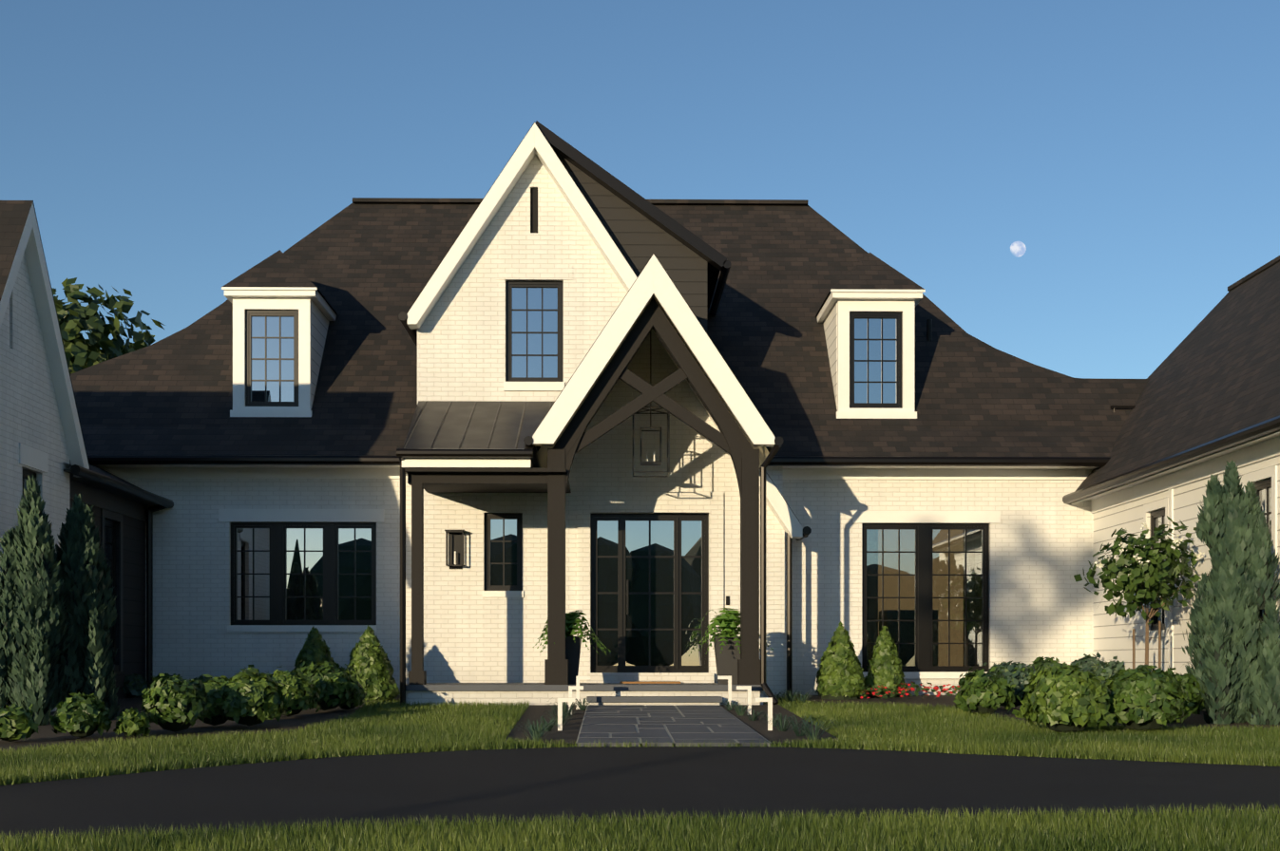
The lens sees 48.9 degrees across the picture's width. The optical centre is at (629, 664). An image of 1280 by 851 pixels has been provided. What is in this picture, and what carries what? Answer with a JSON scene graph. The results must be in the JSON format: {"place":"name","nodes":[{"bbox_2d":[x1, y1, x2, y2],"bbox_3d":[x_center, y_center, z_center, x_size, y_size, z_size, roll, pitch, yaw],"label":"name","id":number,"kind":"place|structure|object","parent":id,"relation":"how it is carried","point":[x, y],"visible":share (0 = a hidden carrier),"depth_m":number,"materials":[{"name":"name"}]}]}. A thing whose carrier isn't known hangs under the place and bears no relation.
{"place":"outdoors","nodes":[
{"label":"outdoors","id":0,"kind":"place"},
{"bbox_2d":[0,252,69,711],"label":"wing gable wall","id":1,"kind":"structure","parent":0,"point":[29,414],"depth_m":16.09,"materials":[{"name":"white brick"}]},
{"bbox_2d":[22,468,36,497],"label":"wing window","id":2,"kind":"structure","parent":1,"relation":"in","point":[26,473],"depth_m":16.31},
{"bbox_2d":[19,442,47,473],"bbox_3d":[-6.915,-3.244,16.143,0.088,1.950,1.040,0,0,-1],"label":"window lintel","id":3,"kind":"structure","parent":1,"relation":"attached to","point":[32,458],"depth_m":16.23,"materials":[{"name":"white stone"}]},
{"bbox_2d":[0,202,89,477],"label":"gable trim","id":4,"kind":"structure","parent":1,"relation":"attached to","point":[29,246],"depth_m":16.50,"materials":[{"name":"white wood"}]},
{"bbox_2d":[0,200,89,466],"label":"wing roof","id":5,"kind":"structure","parent":1,"relation":"on","point":[13,216],"depth_m":15.65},
{"bbox_2d":[69,498,145,699],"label":"wall","id":6,"kind":"structure","parent":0,"point":[133,596],"depth_m":20.24,"materials":[{"name":"black wood"}]},
{"bbox_2d":[104,518,115,665],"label":"window","id":7,"kind":"structure","parent":6,"relation":"in","point":[110,540],"depth_m":19.68,"materials":[{"name":"black glass"}]},
{"bbox_2d":[405,683,764,706],"bbox_3d":[-0.598,0.533,19.097,4.740,0.535,2.540,0,0,-1],"label":"porch base and steps","id":8,"kind":"object","parent":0,"point":[647,695],"visible":0.48,"depth_m":18.24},
{"bbox_2d":[565,636,581,685],"bbox_3d":[-0.824,-0.054,18.764,0.380,0.640,0.380,0,0,-1],"label":"planter","id":9,"kind":"object","parent":8,"relation":"on","point":[572,651],"visible":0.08,"depth_m":18.60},
{"bbox_2d":[533,610,610,654],"bbox_3d":[-0.766,-0.433,18.797,1.042,0.595,1.133,0,0,-1],"label":"planter fern","id":10,"kind":"object","parent":9,"relation":"in","point":[572,620],"visible":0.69,"depth_m":18.61,"materials":[{"name":"green plant"}]},
{"bbox_2d":[619,681,680,684],"bbox_3d":[0.293,0.253,19.774,0.840,0.025,0.490,0,0,-1],"label":"door mat","id":11,"kind":"object","parent":8,"relation":"on","point":[649,682],"depth_m":19.53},
{"bbox_2d":[577,492,723,683],"bbox_3d":[0.314,-1.113,20.220,2.105,2.758,0.320,0,0,-1],"label":"door surround","id":12,"kind":"object","parent":8,"relation":"on","point":[711,504],"visible":0.94,"depth_m":20.33,"materials":[{"name":"white brick"}]},
{"bbox_2d":[590,513,708,672],"bbox_3d":[0.294,-1.039,20.680,1.820,2.417,0.420,0,0,-1],"label":"front door","id":13,"kind":"structure","parent":12,"relation":"in","point":[659,563],"depth_m":20.52,"materials":[{"name":"black glass"}]},
{"bbox_2d":[626,579,628,614],"bbox_3d":[-0.023,-0.980,20.455,0.025,0.500,0.040,0,0,-1],"label":"door pull handle","id":14,"kind":"object","parent":13,"relation":"attached to","point":[626,597],"visible":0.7,"depth_m":20.44,"materials":[{"name":"brown metal"}]},
{"bbox_2d":[544,297,761,685],"bbox_3d":[0.315,-2.252,18.380,2.816,5.035,0.296,0,0,-1],"label":"timber porch frame","id":15,"kind":"object","parent":8,"relation":"on","point":[730,438],"visible":0.98,"depth_m":18.28,"materials":[{"name":"brown wood"}]},
{"bbox_2d":[532,253,774,468],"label":"entry gable roof","id":16,"kind":"structure","parent":15,"relation":"on","point":[542,453],"depth_m":18.88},
{"bbox_2d":[523,254,783,467],"bbox_3d":[0.300,-4.037,19.209,3.324,2.460,2.340,0,0,-1],"label":"bargeboard","id":17,"kind":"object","parent":16,"relation":"attached to","point":[653,278],"depth_m":18.06,"materials":[{"name":"white wood"}]},
{"bbox_2d":[632,332,669,477],"bbox_3d":[0.298,-3.785,19.379,0.496,2.348,0.496,0,0,-1],"label":"hanging lantern","id":18,"kind":"object","parent":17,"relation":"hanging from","point":[647,463],"visible":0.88,"depth_m":19.30,"materials":[{"name":"brown metal"}]},
{"bbox_2d":[713,636,740,685],"bbox_3d":[1.326,-0.054,18.793,0.380,0.640,0.380,0,0,-1],"label":"planter","id":19,"kind":"object","parent":8,"relation":"on","point":[727,659],"visible":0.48,"depth_m":18.63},
{"bbox_2d":[691,608,773,654],"bbox_3d":[1.379,-0.439,18.753,0.968,0.615,1.040,0,0,-17],"label":"planter fern","id":20,"kind":"object","parent":19,"relation":"in","point":[726,624],"visible":0.77,"depth_m":18.59,"materials":[{"name":"green plant"}]},
{"bbox_2d":[417,154,784,697],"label":"brick gable wall","id":21,"kind":"structure","parent":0,"point":[471,635],"depth_m":20.36,"materials":[{"name":"white brick"}]},
{"bbox_2d":[484,513,522,591],"bbox_3d":[-1.824,-1.629,20.626,0.656,1.236,0.410,0,0,-1],"label":"window","id":22,"kind":"structure","parent":21,"relation":"in","point":[503,551],"depth_m":20.46,"materials":[{"name":"brown metal"}]},
{"bbox_2d":[530,188,537,233],"bbox_3d":[-1.374,-6.575,20.427,0.156,0.712,0.020,0,0,-1],"label":"gable vent","id":23,"kind":"object","parent":21,"relation":"in","point":[533,210],"visible":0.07,"depth_m":20.42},
{"bbox_2d":[505,281,563,382],"bbox_3d":[-1.375,-4.824,20.632,0.935,1.584,0.410,0,0,-1],"label":"gable window","id":24,"kind":"structure","parent":21,"relation":"in","point":[534,331],"depth_m":20.47,"materials":[{"name":"brown metal"}]},
{"bbox_2d":[398,122,811,540],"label":"gable trim","id":25,"kind":"structure","parent":21,"relation":"attached to","point":[533,143],"depth_m":20.07,"materials":[{"name":"white wood"}]},
{"bbox_2d":[0,746,1279,843],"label":"driveway asphalt","id":26,"kind":"structure","parent":0,"point":[521,783],"depth_m":8.92,"materials":[{"name":"black asphalt"}]},
{"bbox_2d":[0,0,1279,379],"label":"sky","id":27,"kind":"structure","parent":0,"point":[162,151],"materials":[{"name":"blue"}]},
{"bbox_2d":[0,691,1279,850],"bbox_3d":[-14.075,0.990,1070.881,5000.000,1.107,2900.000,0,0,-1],"label":"lawn","id":28,"kind":"structure","parent":0,"point":[640,744],"depth_m":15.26,"materials":[{"name":"green plant"}]},
{"bbox_2d":[51,277,164,374],"bbox_3d":[-15.498,-5.184,40.134,8.012,11.241,9.124,0,0,-1],"label":"tree","id":29,"kind":"object","parent":28,"relation":"on","point":[75,317],"visible":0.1,"depth_m":38.31,"materials":[{"name":"green plant"}]},
{"bbox_2d":[63,463,173,687],"bbox_3d":[-8.037,-1.539,19.018,2.622,4.280,3.700,0,0,-1],"label":"porch","id":30,"kind":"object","parent":28,"relation":"on","point":[97,487],"depth_m":19.76,"materials":[{"name":"black wood"}]},
{"bbox_2d":[122,478,411,695],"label":"wall","id":31,"kind":"structure","parent":28,"relation":"on","point":[193,638],"depth_m":20.90,"materials":[{"name":"white brick"}]},
{"bbox_2d":[69,455,407,478],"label":"eave trim","id":32,"kind":"structure","parent":31,"relation":"attached to","point":[238,467],"depth_m":20.79,"materials":[{"name":"brown metal"}]},
{"bbox_2d":[219,509,383,521],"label":"lintel","id":33,"kind":"structure","parent":31,"relation":"attached to","point":[301,515],"depth_m":20.89,"materials":[{"name":"white stone"}]},
{"bbox_2d":[227,625,376,632],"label":"sill","id":34,"kind":"structure","parent":31,"relation":"attached to","point":[305,628],"depth_m":20.88,"materials":[{"name":"white stone"}]},
{"bbox_2d":[230,522,376,625],"bbox_3d":[-4.850,-1.350,21.181,2.274,1.639,0.420,0,0,-1],"label":"triple window","id":35,"kind":"structure","parent":31,"relation":"attached to","point":[303,573],"depth_m":21.01,"materials":[{"name":"brown metal"}]},
{"bbox_2d":[396,401,571,705],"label":"porch roof","id":36,"kind":"structure","parent":28,"relation":"on","point":[462,447],"depth_m":18.24,"materials":[{"name":"brown metal"}]},
{"bbox_2d":[407,121,799,521],"bbox_3d":[-0.369,-4.853,22.339,5.636,5.767,4.536,0,0,-1],"label":"roof edge","id":37,"kind":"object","parent":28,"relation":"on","point":[598,218],"depth_m":20.07,"materials":[{"name":"beige wood"}]},
{"bbox_2d":[444,530,465,569],"bbox_3d":[-2.502,-1.655,20.255,0.281,0.558,0.175,0,0,-1],"label":"wall lantern","id":38,"kind":"object","parent":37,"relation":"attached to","point":[456,549],"visible":1,"depth_m":20.33,"materials":[{"name":"brown metal"}]},
{"bbox_2d":[482,591,523,597],"bbox_3d":[-1.820,-1.016,20.336,0.596,0.090,0.030,0,0,-1],"label":"window sill","id":39,"kind":"structure","parent":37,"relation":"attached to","point":[503,594],"depth_m":20.32,"materials":[{"name":"white stone"}]},
{"bbox_2d":[503,382,564,391],"bbox_3d":[-1.371,-4.020,20.342,0.875,0.125,0.030,0,0,-1],"label":"window sill","id":40,"kind":"structure","parent":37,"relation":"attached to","point":[538,386],"depth_m":20.33,"materials":[{"name":"white stone"}]},
{"bbox_2d":[496,265,573,280],"bbox_3d":[-1.371,-5.670,20.351,1.113,0.209,0.012,0,0,-1],"label":"window lintel","id":41,"kind":"structure","parent":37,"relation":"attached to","point":[538,272],"depth_m":20.34,"materials":[{"name":"white brick"}]},
{"bbox_2d":[70,197,1149,457],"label":"roof shingles","id":42,"kind":"object","parent":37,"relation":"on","point":[367,266],"visible":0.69,"depth_m":22.05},
{"bbox_2d":[221,249,336,417],"bbox_3d":[-5.433,-5.089,22.384,1.430,2.700,2.402,0,0,-1],"label":"dormer","id":43,"kind":"object","parent":42,"relation":"on","point":[267,283],"visible":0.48,"depth_m":21.34,"materials":[{"name":"white paint"}]},
{"bbox_2d":[245,309,298,406],"bbox_3d":[-5.422,-4.647,21.588,0.918,1.576,0.410,0,0,-1],"label":"dormer window","id":44,"kind":"structure","parent":43,"relation":"in","point":[271,357],"depth_m":21.42,"materials":[{"name":"glass"}]},
{"bbox_2d":[816,252,925,419],"bbox_3d":[3.752,-5.089,22.507,1.430,2.700,2.402,0,0,-1],"label":"dormer","id":45,"kind":"object","parent":42,"relation":"on","point":[877,284],"visible":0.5,"depth_m":21.46,"materials":[{"name":"white paint"}]},
{"bbox_2d":[849,311,902,408],"bbox_3d":[3.762,-4.647,21.711,0.918,1.576,0.410,0,0,-1],"label":"dormer window","id":46,"kind":"structure","parent":45,"relation":"in","point":[875,360],"depth_m":21.55,"materials":[{"name":"glass"}]},
{"bbox_2d":[767,456,1110,479],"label":"eave trim","id":47,"kind":"structure","parent":42,"relation":"attached to","point":[815,468],"depth_m":20.89,"materials":[{"name":"brown metal"}]},
{"bbox_2d":[926,319,1135,412],"bbox_3d":[6.268,-4.704,22.057,3.186,1.694,0.180,0,0,20],"label":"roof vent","id":48,"kind":"object","parent":42,"relation":"attached to","point":[928,330],"visible":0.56,"depth_m":22.60,"materials":[{"name":"brown metal"}]},
{"bbox_2d":[535,120,730,332],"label":"gable roof","id":49,"kind":"structure","parent":37,"relation":"on","point":[640,230],"depth_m":20.39,"materials":[{"name":"brown wood"}]},
{"bbox_2d":[0,695,1279,751],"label":"mulch beds","id":50,"kind":"object","parent":28,"relation":"on","point":[568,733],"visible":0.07,"depth_m":14.68,"materials":[{"name":"brown soil"}]},
{"bbox_2d":[0,475,73,725],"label":"juniper","id":51,"kind":"object","parent":50,"relation":"on","point":[33,631],"visible":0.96,"depth_m":14.61,"materials":[{"name":"green plant"}]},
{"bbox_2d":[55,494,124,720],"bbox_3d":[-5.893,-0.589,15.256,0.785,2.555,0.859,0,0,-40],"label":"juniper","id":52,"kind":"object","parent":50,"relation":"on","point":[85,661],"visible":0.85,"depth_m":15.09,"materials":[{"name":"green plant"}]},
{"bbox_2d":[121,672,211,697],"bbox_3d":[-6.408,0.289,20.129,3.156,0.381,0.562,0,0,-1],"label":"holly hedge","id":53,"kind":"object","parent":50,"relation":"on","point":[136,685],"visible":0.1,"depth_m":20.01,"materials":[{"name":"green plant"}]},
{"bbox_2d":[0,659,366,742],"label":"shrubs","id":54,"kind":"object","parent":50,"relation":"on","point":[251,696],"visible":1,"depth_m":13.79,"materials":[{"name":"green plant"}]},
{"bbox_2d":[293,621,908,703],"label":"conical shrubs","id":55,"kind":"object","parent":50,"relation":"on","point":[839,676],"visible":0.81,"depth_m":19.73,"materials":[{"name":"green plant"}]},
{"bbox_2d":[557,676,772,730],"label":"handrails","id":56,"kind":"object","parent":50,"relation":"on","point":[578,688],"visible":0.85,"depth_m":16.25,"materials":[{"name":"white metal"}]},
{"bbox_2d":[508,688,844,742],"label":"ground cover plants","id":57,"kind":"object","parent":50,"relation":"on","point":[541,730],"visible":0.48,"depth_m":13.74,"materials":[{"name":"green plant"}]},
{"bbox_2d":[760,445,808,706],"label":"downspouts","id":58,"kind":"object","parent":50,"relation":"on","point":[764,466],"visible":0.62,"depth_m":18.17,"materials":[{"name":"brown metal"}]},
{"bbox_2d":[859,681,960,700],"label":"red flowers","id":59,"kind":"object","parent":50,"relation":"on","point":[912,688],"visible":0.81,"depth_m":19.50,"materials":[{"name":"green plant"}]},
{"bbox_2d":[952,662,1204,733],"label":"shrubs","id":60,"kind":"object","parent":50,"relation":"on","point":[1064,698],"visible":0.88,"depth_m":13.04,"materials":[{"name":"green plant"}]},
{"bbox_2d":[983,652,1205,709],"bbox_3d":[5.838,0.192,18.212,3.104,0.750,4.969,0,0,-1],"label":"shrub","id":61,"kind":"object","parent":50,"relation":"on","point":[1016,675],"visible":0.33,"depth_m":19.74,"materials":[{"name":"green plant"}]},
{"bbox_2d":[1073,515,1204,668],"bbox_3d":[6.279,-0.621,17.162,1.443,2.381,1.353,0,0,-1],"label":"small tree","id":62,"kind":"object","parent":50,"relation":"on","point":[1170,569],"visible":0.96,"depth_m":17.00,"materials":[{"name":"green plant"}]},
{"bbox_2d":[1181,460,1279,725],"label":"juniper","id":63,"kind":"object","parent":50,"relation":"on","point":[1233,644],"visible":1,"depth_m":14.78,"materials":[{"name":"green plant"}]},
{"bbox_2d":[575,705,771,746],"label":"bluestone pavers","id":64,"kind":"object","parent":28,"relation":"on","point":[661,725],"visible":0.96,"depth_m":13.95,"materials":[{"name":"grey stone"}]},
{"bbox_2d":[866,529,981,666],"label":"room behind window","id":65,"kind":"object","parent":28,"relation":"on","point":[936,590],"depth_m":23.63,"materials":[{"name":"black"}]},
{"bbox_2d":[783,479,1093,695],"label":"wall","id":66,"kind":"structure","parent":28,"relation":"on","point":[1041,556],"depth_m":21.05,"materials":[{"name":"white brick"}]},
{"bbox_2d":[862,671,987,678],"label":"sill","id":67,"kind":"structure","parent":66,"relation":"attached to","point":[932,675],"depth_m":21.01,"materials":[{"name":"white stone"}]},
{"bbox_2d":[861,523,989,671],"bbox_3d":[4.437,-1.002,21.145,1.917,2.228,0.100,0,0,-1],"label":"tall window","id":68,"kind":"structure","parent":66,"relation":"attached to","point":[925,643],"depth_m":21.14,"materials":[{"name":"brown metal"}]},
{"bbox_2d":[852,511,1000,523],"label":"lintel","id":69,"kind":"structure","parent":66,"relation":"attached to","point":[950,517],"depth_m":21.02,"materials":[{"name":"white stone"}]},
{"bbox_2d":[725,596,729,605],"bbox_3d":[1.429,-0.925,20.387,0.056,0.130,0.015,0,0,-1],"label":"bell door","id":70,"kind":"structure","parent":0,"point":[727,601],"depth_m":20.38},
{"bbox_2d":[765,466,783,496],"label":"wall","id":71,"kind":"structure","parent":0,"point":[775,474],"depth_m":20.65,"materials":[{"name":"white brick"}]},
{"bbox_2d":[1010,241,1026,257],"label":"moon","id":72,"kind":"object","parent":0,"point":[1018,249],"visible":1,"depth_m":2007.56,"materials":[{"name":"white"}]},
{"bbox_2d":[1093,455,1279,718],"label":"siding wall","id":73,"kind":"structure","parent":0,"point":[1113,636],"depth_m":18.95,"materials":[{"name":"white wood"}]},
{"bbox_2d":[1150,508,1165,630],"bbox_3d":[7.224,-1.249,18.622,0.410,1.700,0.760,0,0,-1],"label":"wing window","id":74,"kind":"structure","parent":73,"relation":"in","point":[1156,516],"depth_m":18.76,"materials":[{"name":"brown metal"}]},
{"bbox_2d":[1062,415,1279,672],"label":"wing trim","id":75,"kind":"structure","parent":73,"relation":"attached to","point":[1256,443],"depth_m":17.28,"materials":[{"name":"white wood"}]},
{"bbox_2d":[1075,262,1279,491],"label":"wing roof","id":76,"kind":"structure","parent":73,"relation":"on","point":[1214,374],"depth_m":18.77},
{"bbox_2d":[1227,255,1279,291],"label":"ridge cap","id":77,"kind":"object","parent":76,"relation":"on","point":[1258,271],"visible":0.68,"depth_m":20.50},
{"bbox_2d":[1254,478,1271,624],"bbox_3d":[7.264,-1.249,15.650,0.410,1.700,0.685,0,0,-1],"label":"wing window","id":78,"kind":"structure","parent":73,"relation":"in","point":[1264,489],"depth_m":15.69,"materials":[{"name":"brown metal"}]}
]}

